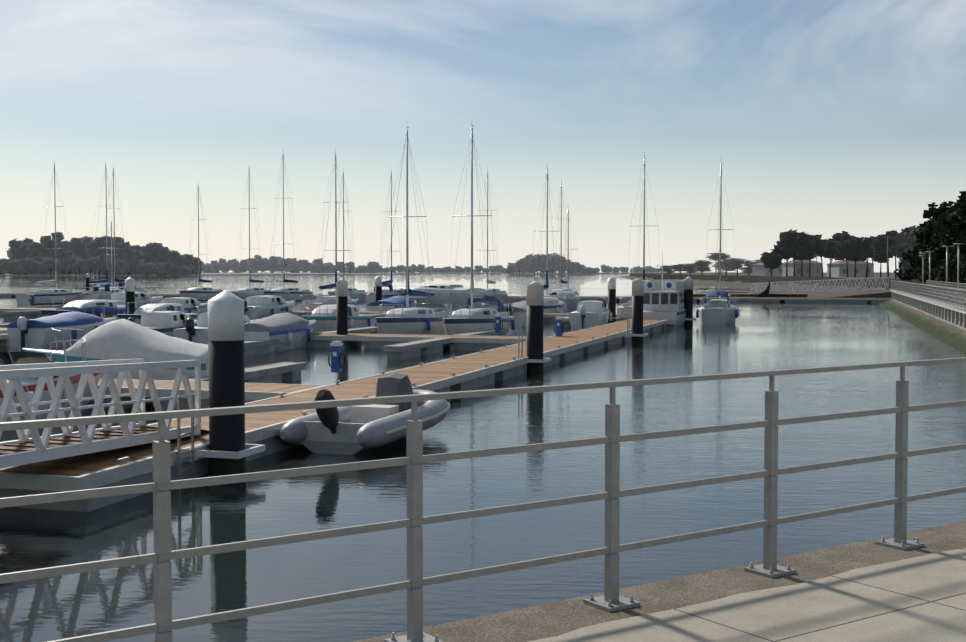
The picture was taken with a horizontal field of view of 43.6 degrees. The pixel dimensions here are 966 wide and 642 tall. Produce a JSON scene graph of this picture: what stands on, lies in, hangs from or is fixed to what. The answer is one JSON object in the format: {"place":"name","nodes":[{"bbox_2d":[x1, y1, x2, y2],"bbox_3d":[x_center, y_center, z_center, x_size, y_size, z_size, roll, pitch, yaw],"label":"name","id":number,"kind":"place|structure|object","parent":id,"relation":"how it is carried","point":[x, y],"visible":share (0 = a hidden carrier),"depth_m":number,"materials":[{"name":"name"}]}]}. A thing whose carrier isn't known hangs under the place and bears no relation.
{"place":"outdoors","nodes":[
{"label":"outdoors","id":0,"kind":"place"},
{"bbox_2d":[0,272,685,275],"bbox_3d":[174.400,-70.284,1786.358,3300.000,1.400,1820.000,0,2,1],"label":"shore ground","id":1,"kind":"structure","parent":0,"point":[260,273],"depth_m":1367.69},
{"bbox_2d":[27,261,61,274],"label":"house","id":2,"kind":"structure","parent":1,"relation":"on","point":[36,273],"depth_m":898.98,"materials":[{"name":"tile"}]},
{"bbox_2d":[0,232,201,275],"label":"trees","id":3,"kind":"object","parent":1,"relation":"on","point":[157,259],"visible":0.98,"depth_m":913.10,"materials":[{"name":"green plant"}]},
{"bbox_2d":[202,254,659,272],"bbox_3d":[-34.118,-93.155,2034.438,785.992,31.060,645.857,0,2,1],"label":"tree line","id":4,"kind":"object","parent":1,"relation":"on","point":[256,265],"visible":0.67,"depth_m":1757.41,"materials":[{"name":"green plant"}]},
{"bbox_2d":[442,268,455,272],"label":"house","id":5,"kind":"structure","parent":1,"relation":"on","point":[451,270],"depth_m":2314.50,"materials":[{"name":"tile"}]},
{"bbox_2d":[505,253,596,273],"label":"islet trees","id":6,"kind":"object","parent":1,"relation":"on","point":[524,264],"visible":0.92,"depth_m":1384.96,"materials":[{"name":"green plant"}]},
{"bbox_2d":[632,267,648,272],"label":"house","id":7,"kind":"structure","parent":1,"relation":"on","point":[638,269],"depth_m":2309.07,"materials":[{"name":"tile"}]},
{"bbox_2d":[0,274,965,641],"bbox_3d":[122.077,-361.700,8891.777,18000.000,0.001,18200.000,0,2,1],"label":"water","id":8,"kind":"structure","parent":0,"point":[772,336],"depth_m":17.89,"materials":[{"name":"blue liquid"}]},
{"bbox_2d":[0,324,8,327],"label":"finger pier","id":9,"kind":"structure","parent":8,"relation":"on","point":[3,325],"depth_m":61.58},
{"bbox_2d":[0,333,9,345],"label":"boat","id":10,"kind":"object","parent":8,"relation":"on","point":[4,339],"visible":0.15,"depth_m":52.24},
{"bbox_2d":[0,309,55,318],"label":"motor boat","id":11,"kind":"object","parent":8,"relation":"on","point":[25,314],"visible":0.38,"depth_m":82.51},
{"bbox_2d":[3,305,62,307],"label":"finger pier","id":12,"kind":"structure","parent":8,"relation":"on","point":[57,306],"depth_m":94.25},
{"bbox_2d":[29,294,34,303],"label":"service bollard","id":13,"kind":"object","parent":12,"relation":"on","point":[32,300],"visible":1,"depth_m":101.73,"materials":[{"name":"blue plastic"}]},
{"bbox_2d":[16,161,82,303],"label":"sail boat","id":14,"kind":"object","parent":8,"relation":"on","point":[43,296],"visible":0.67,"depth_m":121.96,"materials":[{"name":"white plastic"}]},
{"bbox_2d":[0,339,102,421],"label":"motor boat","id":15,"kind":"object","parent":8,"relation":"on","point":[14,358],"visible":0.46,"depth_m":26.35,"materials":[{"name":"red"}]},
{"bbox_2d":[7,305,116,348],"bbox_3d":[-18.414,0.343,53.901,2.481,1.950,7.080,1,2,17],"label":"motor boat","id":16,"kind":"object","parent":8,"relation":"on","point":[23,332],"visible":0.75,"depth_m":51.33,"materials":[{"name":"white"}]},
{"bbox_2d":[84,273,91,289],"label":"pile","id":17,"kind":"object","parent":8,"relation":"in","point":[87,287],"visible":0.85,"depth_m":209.85,"materials":[{"name":"white paint"}]},
{"bbox_2d":[40,298,137,319],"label":"motor boat","id":18,"kind":"object","parent":8,"relation":"on","point":[112,309],"visible":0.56,"depth_m":65.51,"materials":[{"name":"white"}]},
{"bbox_2d":[75,164,125,299],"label":"sail boat","id":19,"kind":"object","parent":8,"relation":"on","point":[81,296],"visible":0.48,"depth_m":130.59,"materials":[{"name":"white plastic"}]},
{"bbox_2d":[85,220,122,299],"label":"sail boat","id":20,"kind":"object","parent":8,"relation":"on","point":[106,293],"visible":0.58,"depth_m":119.73,"materials":[{"name":"white plastic"}]},
{"bbox_2d":[22,318,208,379],"bbox_3d":[-9.926,1.050,33.088,6.390,2.245,2.619,1,2,17],"label":"motor boat","id":21,"kind":"object","parent":8,"relation":"on","point":[123,338],"visible":0.46,"depth_m":32.11,"materials":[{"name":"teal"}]},
{"bbox_2d":[94,168,146,292],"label":"sail boat","id":22,"kind":"object","parent":8,"relation":"on","point":[121,284],"visible":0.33,"depth_m":138.29,"materials":[{"name":"white plastic"}]},
{"bbox_2d":[125,277,134,313],"bbox_3d":[-18.974,0.095,65.077,0.750,4.930,1.260,1,2,17],"label":"pile","id":23,"kind":"object","parent":8,"relation":"in","point":[129,289],"visible":0.42,"depth_m":64.83,"materials":[{"name":"white paint"}]},
{"bbox_2d":[111,289,162,307],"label":"motor boat","id":24,"kind":"object","parent":8,"relation":"on","point":[141,298],"visible":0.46,"depth_m":92.00,"materials":[{"name":"white plastic"}]},
{"bbox_2d":[117,302,199,323],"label":"motor boat","id":25,"kind":"object","parent":8,"relation":"on","point":[138,313],"visible":0.38,"depth_m":63.62,"materials":[{"name":"white"}]},
{"bbox_2d":[127,306,197,336],"bbox_3d":[-13.649,0.393,52.673,2.320,1.950,6.480,1,2,17],"label":"motor boat","id":26,"kind":"object","parent":8,"relation":"on","point":[166,322],"visible":0.4,"depth_m":51.57,"materials":[{"name":"white plastic"}]},
{"bbox_2d":[161,294,207,312],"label":"motor boat","id":27,"kind":"object","parent":8,"relation":"on","point":[189,303],"visible":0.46,"depth_m":79.62,"materials":[{"name":"white"}]},
{"bbox_2d":[179,188,222,300],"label":"sail boat","id":28,"kind":"object","parent":8,"relation":"on","point":[209,293],"visible":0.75,"depth_m":135.02,"materials":[{"name":"white"}]},
{"bbox_2d":[88,378,325,410],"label":"pontoon pier","id":29,"kind":"structure","parent":8,"relation":"on","point":[256,391],"depth_m":28.17,"materials":[{"name":"brown wood"}]},
{"bbox_2d":[328,341,344,372],"bbox_3d":[-3.968,0.966,32.760,0.344,0.840,0.418,1,2,17],"label":"service bollard","id":30,"kind":"object","parent":29,"relation":"on","point":[336,353],"visible":1,"depth_m":32.64,"materials":[{"name":"blue plastic"}]},
{"bbox_2d":[173,306,258,344],"bbox_3d":[-11.062,0.413,52.206,2.422,1.950,6.680,1,2,17],"label":"motor boat","id":31,"kind":"object","parent":8,"relation":"on","point":[198,333],"visible":0.31,"depth_m":49.57,"materials":[{"name":"white"}]},
{"bbox_2d":[174,290,264,479],"bbox_3d":[-4.090,1.989,18.913,0.860,4.930,1.700,1,2,17],"label":"pile","id":32,"kind":"object","parent":8,"relation":"in","point":[226,450],"visible":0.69,"depth_m":18.82,"materials":[{"name":"white paint"}]},
{"bbox_2d":[173,362,306,383],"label":"finger pier","id":33,"kind":"structure","parent":8,"relation":"on","point":[277,373],"depth_m":34.34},
{"bbox_2d":[230,172,271,299],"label":"sail boat","id":34,"kind":"object","parent":8,"relation":"on","point":[243,293],"visible":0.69,"depth_m":133.05,"materials":[{"name":"white plastic"}]},
{"bbox_2d":[244,292,294,319],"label":"motor boat","id":35,"kind":"object","parent":8,"relation":"on","point":[267,304],"visible":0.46,"depth_m":77.28,"materials":[{"name":"white plastic"}]},
{"bbox_2d":[0,328,544,350],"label":"pontoon pier","id":36,"kind":"structure","parent":8,"relation":"on","point":[462,342],"depth_m":50.62,"materials":[{"name":"brown wood"}]},
{"bbox_2d":[493,314,502,332],"bbox_3d":[0.681,0.094,53.988,0.344,0.840,0.418,1,2,17],"label":"service bollard","id":37,"kind":"object","parent":36,"relation":"on","point":[497,327],"visible":1,"depth_m":53.87,"materials":[{"name":"blue plastic"}]},
{"bbox_2d":[244,336,306,355],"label":"finger pier","id":38,"kind":"structure","parent":8,"relation":"on","point":[253,347],"depth_m":47.29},
{"bbox_2d":[244,307,315,352],"bbox_3d":[-8.444,0.456,51.149,2.458,1.950,6.390,1,2,17],"label":"motor boat","id":39,"kind":"object","parent":8,"relation":"on","point":[288,330],"visible":0.71,"depth_m":49.21,"materials":[{"name":"white"}]},
{"bbox_2d":[261,312,306,317],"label":"finger pier","id":40,"kind":"structure","parent":8,"relation":"on","point":[299,314],"depth_m":79.74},
{"bbox_2d":[264,151,312,300],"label":"sail boat","id":41,"kind":"object","parent":8,"relation":"on","point":[295,293],"visible":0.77,"depth_m":131.92,"materials":[{"name":"white plastic"}]},
{"bbox_2d":[0,308,631,321],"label":"pontoon pier","id":42,"kind":"structure","parent":8,"relation":"on","point":[549,317],"depth_m":80.02,"materials":[{"name":"brown wood"}]},
{"bbox_2d":[298,154,358,310],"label":"sail boat","id":43,"kind":"object","parent":8,"relation":"on","point":[325,300],"visible":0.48,"depth_m":87.39,"materials":[{"name":"white plastic"}]},
{"bbox_2d":[0,319,668,511],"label":"floating dock","id":44,"kind":"object","parent":8,"relation":"on","point":[131,465],"visible":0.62,"depth_m":21.97,"materials":[{"name":"brown wood"}]},
{"bbox_2d":[0,359,208,467],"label":"gangway","id":45,"kind":"object","parent":44,"relation":"on","point":[36,447],"visible":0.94,"depth_m":17.53,"materials":[{"name":"white paint"}]},
{"bbox_2d":[554,316,563,335],"bbox_3d":[3.208,0.218,50.974,0.344,0.840,0.418,1,2,17],"label":"service bollard","id":46,"kind":"object","parent":44,"relation":"on","point":[558,324],"visible":1,"depth_m":50.85,"materials":[{"name":"blue plastic"}]},
{"bbox_2d":[301,303,375,332],"bbox_3d":[-7.845,-0.009,62.480,2.707,1.950,7.190,1,2,17],"label":"motor boat","id":47,"kind":"object","parent":8,"relation":"on","point":[324,317],"visible":0.65,"depth_m":61.59,"materials":[{"name":"white"}]},
{"bbox_2d":[336,278,347,334],"bbox_3d":[-6.073,0.617,52.348,0.740,4.930,1.240,1,2,17],"label":"pile","id":48,"kind":"object","parent":8,"relation":"in","point":[342,302],"visible":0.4,"depth_m":52.11,"materials":[{"name":"white paint"}]},
{"bbox_2d":[328,172,366,300],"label":"sail boat","id":49,"kind":"object","parent":8,"relation":"on","point":[361,295],"visible":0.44,"depth_m":130.07,"materials":[{"name":"white plastic"}]},
{"bbox_2d":[317,326,378,333],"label":"finger pier","id":50,"kind":"structure","parent":8,"relation":"on","point":[369,330],"depth_m":57.34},
{"bbox_2d":[268,373,450,454],"bbox_3d":[-2.448,1.841,22.806,2.562,1.523,5.894,1,2,19],"label":"inflatable dinghy","id":51,"kind":"object","parent":8,"relation":"on","point":[348,430],"visible":0.81,"depth_m":21.54,"materials":[{"name":"grey rubber"}]},
{"bbox_2d":[368,313,384,322],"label":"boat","id":52,"kind":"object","parent":8,"relation":"on","point":[382,315],"visible":0.06,"depth_m":76.57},
{"bbox_2d":[375,276,381,301],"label":"pile","id":53,"kind":"object","parent":8,"relation":"in","point":[378,288],"visible":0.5,"depth_m":87.45,"materials":[{"name":"black paint"}]},
{"bbox_2d":[366,171,403,304],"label":"sail boat","id":54,"kind":"object","parent":8,"relation":"on","point":[390,292],"visible":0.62,"depth_m":119.72,"materials":[{"name":"white plastic"}]},
{"bbox_2d":[368,293,416,310],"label":"motor boat","id":55,"kind":"object","parent":8,"relation":"on","point":[374,306],"visible":0.46,"depth_m":84.03,"materials":[{"name":"blue"}]},
{"bbox_2d":[375,127,451,334],"bbox_3d":[-3.591,-4.203,58.603,2.970,10.949,8.610,1,2,17],"label":"sail boat","id":56,"kind":"object","parent":8,"relation":"on","point":[420,321],"visible":0.77,"depth_m":57.87,"materials":[{"name":"white plastic"}]},
{"bbox_2d":[383,337,452,359],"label":"finger pier","id":57,"kind":"structure","parent":8,"relation":"on","point":[407,350],"depth_m":45.60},
{"bbox_2d":[398,282,489,304],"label":"motor boat","id":58,"kind":"object","parent":8,"relation":"on","point":[442,295],"visible":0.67,"depth_m":117.51,"materials":[{"name":"white plastic"}]},
{"bbox_2d":[0,293,892,303],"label":"pontoon","id":59,"kind":"object","parent":8,"relation":"on","point":[774,300],"visible":0.04,"depth_m":125.14,"materials":[{"name":"grey concrete"}]},
{"bbox_2d":[443,125,514,335],"bbox_3d":[-0.480,-4.161,57.665,2.938,10.942,8.610,1,2,17],"label":"sail boat","id":60,"kind":"object","parent":8,"relation":"on","point":[470,318],"visible":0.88,"depth_m":57.27,"materials":[{"name":"white plastic"}]},
{"bbox_2d":[455,328,507,346],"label":"finger pier","id":61,"kind":"structure","parent":8,"relation":"on","point":[504,331],"depth_m":54.90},
{"bbox_2d":[477,170,507,302],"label":"sail boat","id":62,"kind":"object","parent":8,"relation":"on","point":[501,296],"visible":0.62,"depth_m":125.43,"materials":[{"name":"white plastic"}]},
{"bbox_2d":[496,297,526,326],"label":"motor boat","id":63,"kind":"object","parent":8,"relation":"on","point":[520,313],"visible":0.25,"depth_m":70.77,"materials":[{"name":"grey plastic"}]},
{"bbox_2d":[518,281,550,372],"bbox_3d":[1.609,1.191,38.367,0.850,4.930,1.680,1,2,17],"label":"pile","id":64,"kind":"object","parent":8,"relation":"in","point":[536,360],"visible":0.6,"depth_m":38.28,"materials":[{"name":"black paint"}]},
{"bbox_2d":[520,169,566,312],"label":"sail boat","id":65,"kind":"object","parent":8,"relation":"on","point":[553,304],"visible":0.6,"depth_m":83.49,"materials":[{"name":"white"}]},
{"bbox_2d":[549,183,578,295],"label":"sail boat","id":66,"kind":"object","parent":8,"relation":"on","point":[560,289],"visible":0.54,"depth_m":123.12,"materials":[{"name":"white"}]},
{"bbox_2d":[552,209,579,308],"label":"sail boat","id":67,"kind":"object","parent":8,"relation":"on","point":[571,299],"visible":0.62,"depth_m":106.67,"materials":[{"name":"white plastic"}]},
{"bbox_2d":[562,316,570,326],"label":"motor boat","id":68,"kind":"object","parent":8,"relation":"on","point":[565,321],"visible":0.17,"depth_m":70.33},
{"bbox_2d":[569,297,611,327],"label":"motor boat","id":69,"kind":"object","parent":8,"relation":"on","point":[587,314],"visible":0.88,"depth_m":69.05,"materials":[{"name":"white plastic"}]},
{"bbox_2d":[607,276,619,323],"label":"pile","id":70,"kind":"object","parent":8,"relation":"in","point":[612,294],"visible":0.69,"depth_m":73.31,"materials":[{"name":"black paint"}]},
{"bbox_2d":[624,278,647,344],"bbox_3d":[6.841,0.560,53.740,0.840,4.930,1.660,1,2,17],"label":"pile","id":71,"kind":"object","parent":8,"relation":"in","point":[636,334],"visible":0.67,"depth_m":53.66,"materials":[{"name":"black paint"}]},
{"bbox_2d":[617,152,659,314],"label":"sail boat","id":72,"kind":"object","parent":8,"relation":"on","point":[625,309],"visible":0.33,"depth_m":80.08,"materials":[{"name":"white"}]},
{"bbox_2d":[353,521,965,641],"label":"quay coping","id":73,"kind":"object","parent":8,"relation":"in","point":[543,621],"visible":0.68,"depth_m":6.25,"materials":[{"name":"concrete"}]},
{"bbox_2d":[0,357,965,641],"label":"quay railing","id":74,"kind":"object","parent":73,"relation":"on","point":[162,555],"visible":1,"depth_m":5.44,"materials":[{"name":"grey metal"}]},
{"bbox_2d":[642,251,685,327],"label":"motor yacht","id":75,"kind":"object","parent":8,"relation":"on","point":[663,297],"visible":0.67,"depth_m":70.30,"materials":[{"name":"white plastic"}]},
{"bbox_2d":[681,276,695,325],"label":"pile","id":76,"kind":"object","parent":8,"relation":"in","point":[688,295],"visible":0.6,"depth_m":71.61,"materials":[{"name":"black paint"}]},
{"bbox_2d":[696,163,739,324],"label":"sail boat","id":77,"kind":"object","parent":8,"relation":"on","point":[719,311],"visible":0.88,"depth_m":74.89,"materials":[{"name":"white plastic"}]},
{"bbox_2d":[693,280,769,301],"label":"boat","id":78,"kind":"object","parent":8,"relation":"on","point":[765,293],"visible":0.19,"depth_m":130.79,"materials":[{"name":"black wood"}]},
{"bbox_2d":[693,294,807,300],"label":"floating dock","id":79,"kind":"object","parent":8,"relation":"on","point":[787,295],"visible":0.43,"depth_m":132.26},
{"bbox_2d":[751,277,888,293],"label":"gangway","id":80,"kind":"object","parent":79,"relation":"on","point":[821,285],"visible":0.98,"depth_m":129.06,"materials":[{"name":"white paint"}]},
{"bbox_2d":[879,300,965,354],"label":"embankment revetment","id":81,"kind":"object","parent":8,"relation":"in","point":[948,334],"visible":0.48,"depth_m":67.13,"materials":[{"name":"stone"}]},
{"bbox_2d":[0,0,965,271],"label":"sky","id":82,"kind":"structure","parent":0,"point":[826,118],"materials":[{"name":"blue"}]},
{"bbox_2d":[528,548,965,641],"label":"quay pavement","id":83,"kind":"structure","parent":0,"point":[919,599],"depth_m":5.81,"materials":[{"name":"concrete"}]},
{"bbox_2d":[621,272,960,297],"bbox_3d":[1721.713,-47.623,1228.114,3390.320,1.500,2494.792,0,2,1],"label":"ground","id":84,"kind":"structure","parent":0,"point":[747,285],"depth_m":228.36,"materials":[{"name":"grey concrete"}]},
{"bbox_2d":[658,251,760,275],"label":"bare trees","id":85,"kind":"object","parent":84,"relation":"on","point":[731,264],"visible":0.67,"depth_m":416.42,"materials":[{"name":"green plant"}]},
{"bbox_2d":[753,262,781,276],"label":"house","id":86,"kind":"structure","parent":84,"relation":"on","point":[759,269],"depth_m":395.56,"materials":[{"name":"paint"}]},
{"bbox_2d":[629,273,925,294],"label":"embankment","id":87,"kind":"structure","parent":84,"relation":"on","point":[747,278],"depth_m":247.38,"materials":[{"name":"grey concrete"}]},
{"bbox_2d":[782,260,821,276],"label":"house","id":88,"kind":"structure","parent":84,"relation":"on","point":[805,263],"depth_m":355.50,"materials":[{"name":"tile"}]},
{"bbox_2d":[713,236,890,280],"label":"street lamps","id":89,"kind":"object","parent":84,"relation":"on","point":[887,237],"visible":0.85,"depth_m":298.38,"materials":[{"name":"grey"}]},
{"bbox_2d":[760,225,915,277],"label":"pine trees","id":90,"kind":"object","parent":84,"relation":"on","point":[801,246],"visible":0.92,"depth_m":309.76,"materials":[{"name":"green plant"}]},
{"bbox_2d":[827,260,873,277],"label":"house","id":91,"kind":"structure","parent":84,"relation":"on","point":[839,269],"depth_m":325.21,"materials":[{"name":"tile"}]},
{"bbox_2d":[834,277,892,278],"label":"garden fence","id":92,"kind":"object","parent":84,"relation":"on","point":[862,277],"visible":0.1,"depth_m":272.50,"materials":[{"name":"grey metal"}]},
{"bbox_2d":[922,252,923,283],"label":"lamp standard","id":93,"kind":"object","parent":84,"relation":"on","point":[923,272],"visible":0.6,"depth_m":139.60,"materials":[{"name":"white paint"}]},
{"bbox_2d":[887,297,965,330],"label":"embankment wall","id":94,"kind":"structure","parent":84,"relation":"on","point":[949,322],"depth_m":71.35,"materials":[{"name":"grey concrete"}]},
{"bbox_2d":[889,191,965,273],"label":"boardwalk trees","id":95,"kind":"object","parent":84,"relation":"on","point":[945,225],"visible":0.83,"depth_m":147.38,"materials":[{"name":"green plant"}]},
{"bbox_2d":[890,289,965,327],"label":"boardwalk deck","id":96,"kind":"structure","parent":84,"relation":"on","point":[938,308],"depth_m":76.92,"materials":[{"name":"concrete"}]},
{"bbox_2d":[891,280,965,307],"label":"boardwalk railing","id":97,"kind":"object","parent":96,"relation":"on","point":[929,289],"visible":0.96,"depth_m":82.80,"materials":[{"name":"grey metal"}]},
{"bbox_2d":[894,252,965,289],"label":"hedge","id":98,"kind":"object","parent":84,"relation":"on","point":[937,270],"visible":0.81,"depth_m":132.64,"materials":[{"name":"green plant"}]},
{"bbox_2d":[926,251,933,279],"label":"lamp standard","id":99,"kind":"object","parent":84,"relation":"on","point":[929,261],"visible":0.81,"depth_m":130.60,"materials":[{"name":"white paint"}]},
{"bbox_2d":[942,246,951,286],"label":"lamp standard","id":100,"kind":"object","parent":84,"relation":"on","point":[947,247],"visible":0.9,"depth_m":112.29,"materials":[{"name":"white paint"}]},
{"bbox_2d":[954,243,963,294],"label":"lamp standard","id":101,"kind":"object","parent":84,"relation":"on","point":[958,246],"visible":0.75,"depth_m":102.61,"materials":[{"name":"white paint"}]}
]}

